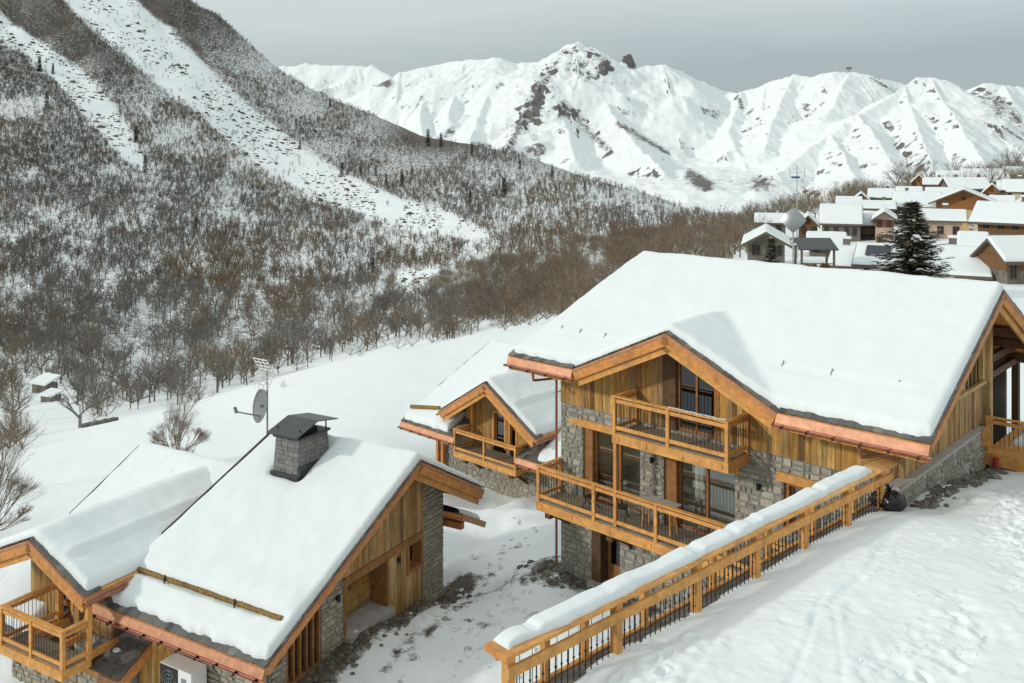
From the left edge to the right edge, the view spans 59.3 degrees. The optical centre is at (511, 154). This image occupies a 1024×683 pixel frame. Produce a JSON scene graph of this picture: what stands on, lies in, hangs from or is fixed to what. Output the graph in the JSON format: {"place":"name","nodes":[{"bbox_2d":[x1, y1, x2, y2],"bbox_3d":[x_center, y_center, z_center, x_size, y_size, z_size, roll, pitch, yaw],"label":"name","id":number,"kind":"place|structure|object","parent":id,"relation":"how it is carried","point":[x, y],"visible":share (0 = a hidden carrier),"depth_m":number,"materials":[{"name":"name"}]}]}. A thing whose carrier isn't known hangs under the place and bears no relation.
{"place":"outdoors","nodes":[
{"label":"outdoors","id":0,"kind":"place"},
{"bbox_2d":[0,0,1023,682],"bbox_3d":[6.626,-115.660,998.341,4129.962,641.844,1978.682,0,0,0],"label":"snowy ground","id":1,"kind":"structure","parent":0,"point":[372,394],"depth_m":361.48,"materials":[{"name":"snow"}]},
{"bbox_2d":[2,335,25,361],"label":"bare tree","id":2,"kind":"object","parent":1,"relation":"on","point":[13,351],"visible":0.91,"depth_m":239.40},
{"bbox_2d":[0,433,46,530],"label":"bare tree","id":3,"kind":"object","parent":1,"relation":"on","point":[14,482],"visible":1,"depth_m":48.34,"materials":[{"name":"brown plant"}]},
{"bbox_2d":[18,349,37,377],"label":"bare tree","id":4,"kind":"object","parent":1,"relation":"on","point":[25,369],"visible":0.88,"depth_m":225.45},
{"bbox_2d":[29,372,60,392],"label":"hut","id":5,"kind":"object","parent":1,"relation":"on","point":[42,382],"visible":0.81,"depth_m":204.16,"materials":[{"name":"stone"}]},
{"bbox_2d":[38,388,63,401],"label":"shed","id":6,"kind":"structure","parent":1,"relation":"on","point":[49,392],"depth_m":187.34,"materials":[{"name":"stone"}]},
{"bbox_2d":[76,335,100,358],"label":"bare tree","id":7,"kind":"object","parent":1,"relation":"on","point":[82,341],"visible":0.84,"depth_m":245.58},
{"bbox_2d":[87,329,105,358],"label":"bare tree","id":8,"kind":"object","parent":1,"relation":"on","point":[101,341],"visible":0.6,"depth_m":249.79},
{"bbox_2d":[81,417,118,427],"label":"wall","id":9,"kind":"structure","parent":1,"relation":"on","point":[96,422],"depth_m":114.41,"materials":[{"name":"stone"}]},
{"bbox_2d":[0,441,234,682],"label":"chalet","id":10,"kind":"object","parent":1,"relation":"on","point":[99,539],"visible":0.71,"depth_m":32.49,"materials":[{"name":"stone"}]},
{"bbox_2d":[113,380,150,408],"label":"bare tree","id":11,"kind":"object","parent":1,"relation":"on","point":[125,387],"visible":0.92,"depth_m":159.07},
{"bbox_2d":[124,382,149,408],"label":"bare tree","id":12,"kind":"object","parent":1,"relation":"on","point":[139,399],"visible":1,"depth_m":156.53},
{"bbox_2d":[156,368,193,404],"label":"bare tree","id":13,"kind":"object","parent":1,"relation":"on","point":[176,377],"visible":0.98,"depth_m":155.29,"materials":[{"name":"plant"}]},
{"bbox_2d":[166,371,190,396],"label":"bare tree","id":14,"kind":"object","parent":1,"relation":"on","point":[182,383],"visible":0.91,"depth_m":155.07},
{"bbox_2d":[147,381,211,452],"bbox_3d":[-22.874,18.614,61.791,4.562,6.177,6.320,0,0,-15],"label":"bare tree","id":15,"kind":"object","parent":1,"relation":"on","point":[178,435],"visible":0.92,"depth_m":61.97,"materials":[{"name":"brown plant"}]},
{"bbox_2d":[164,364,198,400],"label":"bare tree","id":16,"kind":"object","parent":1,"relation":"on","point":[184,382],"visible":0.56,"depth_m":160.76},
{"bbox_2d":[160,653,206,682],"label":"heat pump","id":17,"kind":"object","parent":1,"relation":"on","point":[177,668],"visible":1,"depth_m":29.84,"materials":[{"name":"white metal"}]},
{"bbox_2d":[165,348,204,392],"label":"bare tree","id":18,"kind":"object","parent":1,"relation":"on","point":[192,368],"visible":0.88,"depth_m":175.04,"materials":[{"name":"plant"}]},
{"bbox_2d":[185,346,215,383],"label":"bare tree","id":19,"kind":"object","parent":1,"relation":"on","point":[200,375],"visible":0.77,"depth_m":185.14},
{"bbox_2d":[217,351,242,384],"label":"bare tree","id":20,"kind":"object","parent":1,"relation":"on","point":[230,375],"visible":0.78,"depth_m":179.32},
{"bbox_2d":[223,323,240,347],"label":"bare tree","id":21,"kind":"object","parent":1,"relation":"on","point":[227,338],"visible":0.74,"depth_m":248.16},
{"bbox_2d":[0,0,486,300],"bbox_3d":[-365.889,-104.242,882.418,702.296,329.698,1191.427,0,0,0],"label":"scree boulders","id":22,"kind":"object","parent":1,"relation":"on","point":[247,153],"visible":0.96,"depth_m":1023.35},
{"bbox_2d":[242,318,262,339],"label":"bare tree","id":23,"kind":"object","parent":1,"relation":"on","point":[253,326],"visible":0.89,"depth_m":276.54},
{"bbox_2d":[261,340,290,373],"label":"bare tree","id":24,"kind":"object","parent":1,"relation":"on","point":[278,367],"visible":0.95,"depth_m":185.55,"materials":[{"name":"plant"}]},
{"bbox_2d":[266,326,305,365],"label":"bare tree","id":25,"kind":"object","parent":1,"relation":"on","point":[288,356],"visible":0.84,"depth_m":200.31,"materials":[{"name":"plant"}]},
{"bbox_2d":[92,413,485,682],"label":"chalet","id":26,"kind":"object","parent":1,"relation":"on","point":[286,548],"visible":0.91,"depth_m":32.42,"materials":[{"name":"stone"}]},
{"bbox_2d":[233,357,274,433],"bbox_3d":[-10.850,10.729,38.005,1.367,4.141,1.220,0,0,29],"label":"antenna mast","id":27,"kind":"object","parent":26,"relation":"on","point":[260,405],"visible":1,"depth_m":38.34,"materials":[{"name":"grey metal"}]},
{"bbox_2d":[286,607,321,682],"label":"louvre window","id":28,"kind":"structure","parent":26,"relation":"in","point":[301,651],"depth_m":30.34,"materials":[{"name":"wood"}]},
{"bbox_2d":[347,572,369,616],"bbox_3d":[-6.013,16.229,33.471,0.150,1.730,2.320,0,0,30],"label":"door","id":29,"kind":"structure","parent":26,"relation":"in","point":[358,592],"depth_m":33.87,"materials":[{"name":"brown wood"}]},
{"bbox_2d":[296,333,319,366],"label":"bare tree","id":30,"kind":"object","parent":1,"relation":"on","point":[307,350],"visible":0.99,"depth_m":188.65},
{"bbox_2d":[306,295,324,318],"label":"bare tree","id":31,"kind":"object","parent":1,"relation":"on","point":[317,308],"visible":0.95,"depth_m":319.66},
{"bbox_2d":[337,311,361,343],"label":"bare tree","id":32,"kind":"object","parent":1,"relation":"on","point":[338,335],"visible":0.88,"depth_m":223.50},
{"bbox_2d":[354,313,379,349],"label":"bare tree","id":33,"kind":"object","parent":1,"relation":"on","point":[369,330],"visible":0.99,"depth_m":201.94,"materials":[{"name":"plant"}]},
{"bbox_2d":[0,0,753,287],"bbox_3d":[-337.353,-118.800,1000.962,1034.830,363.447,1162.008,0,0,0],"label":"woodland","id":34,"kind":"object","parent":1,"relation":"on","point":[114,258],"visible":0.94,"depth_m":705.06,"materials":[{"name":"plant"}]},
{"bbox_2d":[0,202,774,427],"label":"woodland","id":35,"kind":"object","parent":1,"relation":"on","point":[580,276],"visible":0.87,"depth_m":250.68,"materials":[{"name":"plant"}]},
{"bbox_2d":[309,588,471,682],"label":"rubble","id":36,"kind":"object","parent":1,"relation":"on","point":[392,623],"visible":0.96,"depth_m":32.74,"materials":[{"name":"stone"}]},
{"bbox_2d":[387,302,409,330],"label":"bare tree","id":37,"kind":"object","parent":1,"relation":"on","point":[396,315],"visible":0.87,"depth_m":216.03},
{"bbox_2d":[429,301,461,338],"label":"bare tree","id":38,"kind":"object","parent":1,"relation":"on","point":[446,331],"visible":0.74,"depth_m":179.02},
{"bbox_2d":[432,294,473,337],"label":"bare tree","id":39,"kind":"object","parent":1,"relation":"on","point":[444,309],"visible":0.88,"depth_m":178.91,"materials":[{"name":"plant"}]},
{"bbox_2d":[440,304,465,338],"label":"bare tree","id":40,"kind":"object","parent":1,"relation":"on","point":[454,329],"visible":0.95,"depth_m":176.17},
{"bbox_2d":[397,340,560,498],"bbox_3d":[3.799,16.768,57.400,15.000,8.063,16.260,0,0,43],"label":"chalet","id":41,"kind":"object","parent":1,"relation":"on","point":[484,417],"visible":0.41,"depth_m":53.05,"materials":[{"name":"stone"}]},
{"bbox_2d":[495,413,503,447],"bbox_3d":[-0.647,16.250,53.136,0.850,2.000,0.080,0,0,43],"label":"door","id":42,"kind":"structure","parent":41,"relation":"in","point":[499,419],"depth_m":53.23,"materials":[{"name":"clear glass"}]},
{"bbox_2d":[353,517,609,679],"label":"snow clods","id":43,"kind":"object","parent":1,"relation":"on","point":[467,631],"visible":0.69,"depth_m":34.08,"materials":[{"name":"snow"}]},
{"bbox_2d":[469,284,497,319],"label":"bare tree","id":44,"kind":"object","parent":1,"relation":"on","point":[486,303],"visible":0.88,"depth_m":196.60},
{"bbox_2d":[0,158,1023,449],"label":"undergrowth","id":45,"kind":"object","parent":1,"relation":"on","point":[12,430],"visible":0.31,"depth_m":258.61,"materials":[{"name":"plant"}]},
{"bbox_2d":[517,559,638,603],"bbox_3d":[2.491,16.903,35.122,6.132,0.786,1.755,0,0,40],"label":"rubble","id":46,"kind":"object","parent":1,"relation":"on","point":[561,580],"visible":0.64,"depth_m":35.57,"materials":[{"name":"stone"}]},
{"bbox_2d":[546,504,880,682],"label":"retaining wall","id":47,"kind":"structure","parent":1,"relation":"on","point":[570,676],"depth_m":19.82,"materials":[{"name":"stone"}]},
{"bbox_2d":[484,459,896,682],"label":"railing","id":48,"kind":"object","parent":47,"relation":"on","point":[506,647],"visible":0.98,"depth_m":19.67,"materials":[{"name":"brown wood"}]},
{"bbox_2d":[700,204,738,235],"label":"bare tree","id":49,"kind":"object","parent":1,"relation":"on","point":[720,214],"visible":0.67,"depth_m":199.93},
{"bbox_2d":[713,213,753,253],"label":"bare tree","id":50,"kind":"object","parent":1,"relation":"on","point":[730,229],"visible":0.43,"depth_m":150.02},
{"bbox_2d":[728,202,762,228],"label":"bare tree","id":51,"kind":"object","parent":1,"relation":"on","point":[747,213],"visible":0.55,"depth_m":179.59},
{"bbox_2d":[503,251,1023,609],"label":"chalet","id":52,"kind":"object","parent":1,"relation":"on","point":[711,394],"visible":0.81,"depth_m":31.90,"materials":[{"name":"timber"},{"name":"stone"},{"name":"snow"}]},
{"bbox_2d":[582,484,600,510],"bbox_3d":[3.039,13.042,34.374,0.554,0.938,0.470,0,0,-44],"label":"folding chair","id":53,"kind":"object","parent":52,"relation":"on","point":[588,496],"visible":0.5,"depth_m":34.36,"materials":[{"name":"black metal"}]},
{"bbox_2d":[608,540,619,578],"bbox_3d":[4.098,15.325,34.953,0.910,2.550,0.180,0,0,43],"label":"door","id":54,"kind":"structure","parent":52,"relation":"in","point":[613,547],"depth_m":35.09,"materials":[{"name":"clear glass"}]},
{"bbox_2d":[595,431,639,512],"bbox_3d":[4.152,12.115,34.682,2.320,2.770,0.100,0,0,43],"label":"window","id":55,"kind":"structure","parent":52,"relation":"in","point":[602,474],"depth_m":35.21,"materials":[{"name":"brown wood"}]},
{"bbox_2d":[641,494,681,536],"bbox_3d":[5.312,12.987,32.413,1.500,1.034,0.600,0,0,43],"label":"table","id":56,"kind":"object","parent":52,"relation":"on","point":[662,501],"visible":0.7,"depth_m":32.39,"materials":[{"name":"wood"}]},
{"bbox_2d":[679,461,711,534],"bbox_3d":[6.994,12.225,31.991,2.420,2.550,0.100,0,0,43],"label":"window","id":57,"kind":"structure","parent":52,"relation":"in","point":[707,531],"depth_m":32.25,"materials":[{"name":"brown wood"}]},
{"bbox_2d":[678,362,713,437],"bbox_3d":[6.609,8.190,32.108,1.580,3.520,0.100,0,0,43],"label":"window","id":58,"kind":"structure","parent":52,"relation":"in","point":[695,394],"depth_m":32.19,"materials":[{"name":"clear glass"}]},
{"bbox_2d":[791,486,820,531],"bbox_3d":[9.693,11.600,29.441,1.150,1.400,0.100,0,0,43],"label":"window","id":59,"kind":"structure","parent":52,"relation":"in","point":[794,490],"depth_m":29.72,"materials":[{"name":"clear glass"}]},
{"bbox_2d":[966,354,979,387],"bbox_3d":[16.322,6.547,32.038,0.140,3.286,1.780,0,0,43],"label":"louvre window","id":60,"kind":"structure","parent":52,"relation":"in","point":[972,378],"depth_m":32.30,"materials":[{"name":"wood"}]},
{"bbox_2d":[980,428,988,445],"bbox_3d":[16.700,9.975,31.831,0.220,0.664,0.287,0,0,7],"label":"board","id":61,"kind":"object","parent":52,"relation":"on","point":[984,436],"visible":1,"depth_m":31.80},
{"bbox_2d":[740,223,791,262],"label":"village house","id":62,"kind":"structure","parent":1,"relation":"on","point":[754,240],"depth_m":105.11,"materials":[{"name":"stone"}]},
{"bbox_2d":[752,244,759,255],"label":"window","id":63,"kind":"structure","parent":62,"relation":"in","point":[755,247],"depth_m":105.22,"materials":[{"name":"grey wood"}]},
{"bbox_2d":[754,212,785,233],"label":"village house","id":64,"kind":"structure","parent":1,"relation":"on","point":[777,223],"depth_m":165.55,"materials":[{"name":"stone"}]},
{"bbox_2d":[761,237,783,262],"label":"spruce","id":65,"kind":"object","parent":1,"relation":"on","point":[771,257],"visible":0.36,"depth_m":91.79,"materials":[{"name":"green plant"}]},
{"bbox_2d":[761,199,790,212],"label":"bare tree","id":66,"kind":"object","parent":1,"relation":"on","point":[778,207],"visible":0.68,"depth_m":219.32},
{"bbox_2d":[781,207,806,263],"bbox_3d":[18.769,8.932,60.004,1.668,10.888,0.398,0,0,28],"label":"panel sign","id":67,"kind":"object","parent":1,"relation":"on","point":[793,219],"visible":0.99,"depth_m":59.94,"materials":[{"name":"metal"}]},
{"bbox_2d":[789,167,804,258],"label":"mast","id":68,"kind":"object","parent":1,"relation":"on","point":[796,201],"visible":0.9,"depth_m":117.97,"materials":[{"name":"metal"}]},
{"bbox_2d":[786,185,822,212],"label":"bare tree","id":69,"kind":"object","parent":1,"relation":"on","point":[807,206],"visible":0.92,"depth_m":230.00,"materials":[{"name":"plant"}]},
{"bbox_2d":[799,211,819,237],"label":"village house","id":70,"kind":"structure","parent":1,"relation":"on","point":[811,223],"depth_m":163.03,"materials":[{"name":"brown wood"}]},
{"bbox_2d":[800,189,822,217],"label":"bare tree","id":71,"kind":"object","parent":1,"relation":"on","point":[813,212],"visible":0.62,"depth_m":249.69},
{"bbox_2d":[794,238,838,267],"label":"shelter","id":72,"kind":"object","parent":1,"relation":"on","point":[826,244],"visible":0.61,"depth_m":89.79,"materials":[{"name":"metal"}]},
{"bbox_2d":[806,231,846,255],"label":"village house","id":73,"kind":"structure","parent":1,"relation":"on","point":[836,237],"depth_m":124.24,"materials":[{"name":"stone"}]},
{"bbox_2d":[819,203,863,241],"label":"village house","id":74,"kind":"structure","parent":1,"relation":"on","point":[848,219],"depth_m":150.65,"materials":[{"name":"stone"}]},
{"bbox_2d":[828,236,856,268],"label":"village house","id":75,"kind":"structure","parent":1,"relation":"on","point":[844,254],"depth_m":96.22,"materials":[{"name":"stone"}]},
{"bbox_2d":[829,181,857,197],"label":"bare tree","id":76,"kind":"object","parent":1,"relation":"on","point":[835,184],"visible":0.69,"depth_m":280.77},
{"bbox_2d":[835,196,862,203],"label":"village house","id":77,"kind":"structure","parent":1,"relation":"on","point":[845,199],"depth_m":217.14,"materials":[{"name":"white wood"}]},
{"bbox_2d":[833,179,864,195],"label":"bare tree","id":78,"kind":"object","parent":1,"relation":"on","point":[849,185],"visible":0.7,"depth_m":289.38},
{"bbox_2d":[860,210,875,239],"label":"village house","id":79,"kind":"structure","parent":1,"relation":"on","point":[867,230],"depth_m":151.92,"materials":[{"name":"stone"}]},
{"bbox_2d":[851,242,898,271],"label":"village house","id":80,"kind":"structure","parent":1,"relation":"on","point":[862,256],"depth_m":93.04,"materials":[{"name":"stone"}]},
{"bbox_2d":[854,196,896,226],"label":"village house","id":81,"kind":"structure","parent":1,"relation":"on","point":[875,205],"depth_m":187.34,"materials":[{"name":"grey wood"}]},
{"bbox_2d":[867,185,895,199],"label":"village house","id":82,"kind":"structure","parent":1,"relation":"on","point":[876,193],"depth_m":237.69,"materials":[{"name":"white wood"}]},
{"bbox_2d":[871,206,898,242],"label":"village house","id":83,"kind":"structure","parent":1,"relation":"on","point":[884,217],"depth_m":144.00,"materials":[{"name":"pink paint"}]},
{"bbox_2d":[879,161,912,185],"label":"bare tree","id":84,"kind":"object","parent":1,"relation":"on","point":[894,170],"visible":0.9,"depth_m":319.74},
{"bbox_2d":[857,201,955,277],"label":"spruce","id":85,"kind":"object","parent":1,"relation":"on","point":[910,257],"visible":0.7,"depth_m":73.34,"materials":[{"name":"green plant"}]},
{"bbox_2d":[888,157,926,184],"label":"bare tree","id":86,"kind":"object","parent":1,"relation":"on","point":[909,170],"visible":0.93,"depth_m":320.03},
{"bbox_2d":[895,186,922,190],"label":"village house","id":87,"kind":"structure","parent":1,"relation":"on","point":[911,188],"depth_m":247.31,"materials":[{"name":"stone"}]},
{"bbox_2d":[892,186,941,223],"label":"village house","id":88,"kind":"structure","parent":1,"relation":"on","point":[924,198],"depth_m":192.63,"materials":[{"name":"grey wood"}]},
{"bbox_2d":[910,174,923,190],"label":"village house","id":89,"kind":"structure","parent":1,"relation":"on","point":[916,180],"depth_m":275.14,"materials":[{"name":"orange wood"}]},
{"bbox_2d":[922,174,942,190],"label":"village house","id":90,"kind":"structure","parent":1,"relation":"on","point":[930,181],"depth_m":261.56,"materials":[{"name":"white wood"}]},
{"bbox_2d":[925,187,954,193],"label":"village house","id":91,"kind":"structure","parent":1,"relation":"on","point":[944,189],"depth_m":218.07,"materials":[{"name":"paint"}]},
{"bbox_2d":[917,203,967,238],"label":"village house","id":92,"kind":"structure","parent":1,"relation":"on","point":[946,220],"depth_m":147.03,"materials":[{"name":"pink paint"}]},
{"bbox_2d":[935,170,960,176],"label":"village house","id":93,"kind":"structure","parent":1,"relation":"on","point":[942,172],"depth_m":312.99,"materials":[{"name":"beige paint"}]},
{"bbox_2d":[941,155,970,169],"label":"bare tree","id":94,"kind":"object","parent":1,"relation":"on","point":[955,168],"visible":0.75,"depth_m":359.59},
{"bbox_2d":[930,235,992,280],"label":"village house","id":95,"kind":"structure","parent":1,"relation":"on","point":[964,264],"depth_m":89.08,"materials":[{"name":"grey wood"}]},
{"bbox_2d":[928,186,996,225],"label":"village house","id":96,"kind":"structure","parent":1,"relation":"on","point":[964,197],"depth_m":175.10,"materials":[{"name":"paint"}]},
{"bbox_2d":[937,174,989,192],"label":"village house","id":97,"kind":"structure","parent":1,"relation":"on","point":[979,184],"depth_m":237.58,"materials":[{"name":"stone"}]},
{"bbox_2d":[957,231,989,245],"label":"village house","id":98,"kind":"structure","parent":1,"relation":"on","point":[976,238],"depth_m":113.22,"materials":[{"name":"stone"}]},
{"bbox_2d":[960,166,1003,176],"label":"village house","id":99,"kind":"structure","parent":1,"relation":"on","point":[969,170],"depth_m":304.06,"materials":[{"name":"grey wood"}]},
{"bbox_2d":[981,182,1002,195],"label":"village house","id":100,"kind":"structure","parent":1,"relation":"on","point":[992,188],"depth_m":224.95,"materials":[{"name":"orange wood"}]},
{"bbox_2d":[977,172,1010,183],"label":"village house","id":101,"kind":"structure","parent":1,"relation":"on","point":[996,177],"depth_m":287.85,"materials":[{"name":"white wood"}]},
{"bbox_2d":[967,195,1023,234],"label":"village house","id":102,"kind":"structure","parent":1,"relation":"on","point":[999,217],"depth_m":119.18,"materials":[{"name":"stone"}]},
{"bbox_2d":[970,235,1023,283],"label":"village house","id":103,"kind":"structure","parent":1,"relation":"on","point":[1001,257],"depth_m":85.89,"materials":[{"name":"stone"}]},
{"bbox_2d":[1009,265,1016,278],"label":"window","id":104,"kind":"structure","parent":103,"relation":"in","point":[1013,268],"depth_m":84.81,"materials":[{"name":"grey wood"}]},
{"bbox_2d":[989,195,1015,200],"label":"village house","id":105,"kind":"structure","parent":1,"relation":"on","point":[1005,197],"depth_m":187.28,"materials":[{"name":"white wood"}]},
{"bbox_2d":[991,150,1023,166],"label":"bare tree","id":106,"kind":"object","parent":1,"relation":"on","point":[1006,160],"visible":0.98,"depth_m":380.52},
{"bbox_2d":[994,145,1023,165],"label":"bare tree","id":107,"kind":"object","parent":1,"relation":"on","point":[1018,155],"visible":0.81,"depth_m":379.61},
{"bbox_2d":[1001,175,1023,199],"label":"village house","id":108,"kind":"structure","parent":1,"relation":"on","point":[1015,187],"depth_m":212.35,"materials":[{"name":"beige paint"}]},
{"bbox_2d":[191,0,1023,92],"label":"sky","id":109,"kind":"structure","parent":0,"point":[735,46],"materials":[{"name":"grey"}]},
{"bbox_2d":[276,41,1023,215],"bbox_3d":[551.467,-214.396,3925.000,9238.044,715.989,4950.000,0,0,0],"label":"snowy mountains","id":110,"kind":"structure","parent":0,"point":[667,133],"depth_m":3322.46,"materials":[{"name":"snow"}]},
{"bbox_2d":[573,468,1023,682],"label":"snow bank","id":111,"kind":"structure","parent":0,"point":[834,606],"depth_m":19.09,"materials":[{"name":"snow"}]},
{"bbox_2d":[869,484,906,511],"bbox_3d":[10.866,9.815,25.929,1.014,0.687,0.772,0,0,57],"label":"rubbish bag","id":112,"kind":"object","parent":111,"relation":"on","point":[894,501],"visible":0.9,"depth_m":25.65,"materials":[{"name":"black plastic"}]},
{"bbox_2d":[859,499,1023,675],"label":"snow clods","id":113,"kind":"object","parent":111,"relation":"on","point":[981,636],"visible":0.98,"depth_m":20.07,"materials":[{"name":"snow"}]},
{"bbox_2d":[909,465,1008,508],"bbox_3d":[14.566,10.669,29.075,1.329,1.005,7.806,0,0,44],"label":"rubble","id":114,"kind":"object","parent":111,"relation":"on","point":[938,490],"visible":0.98,"depth_m":28.29,"materials":[{"name":"stone"}]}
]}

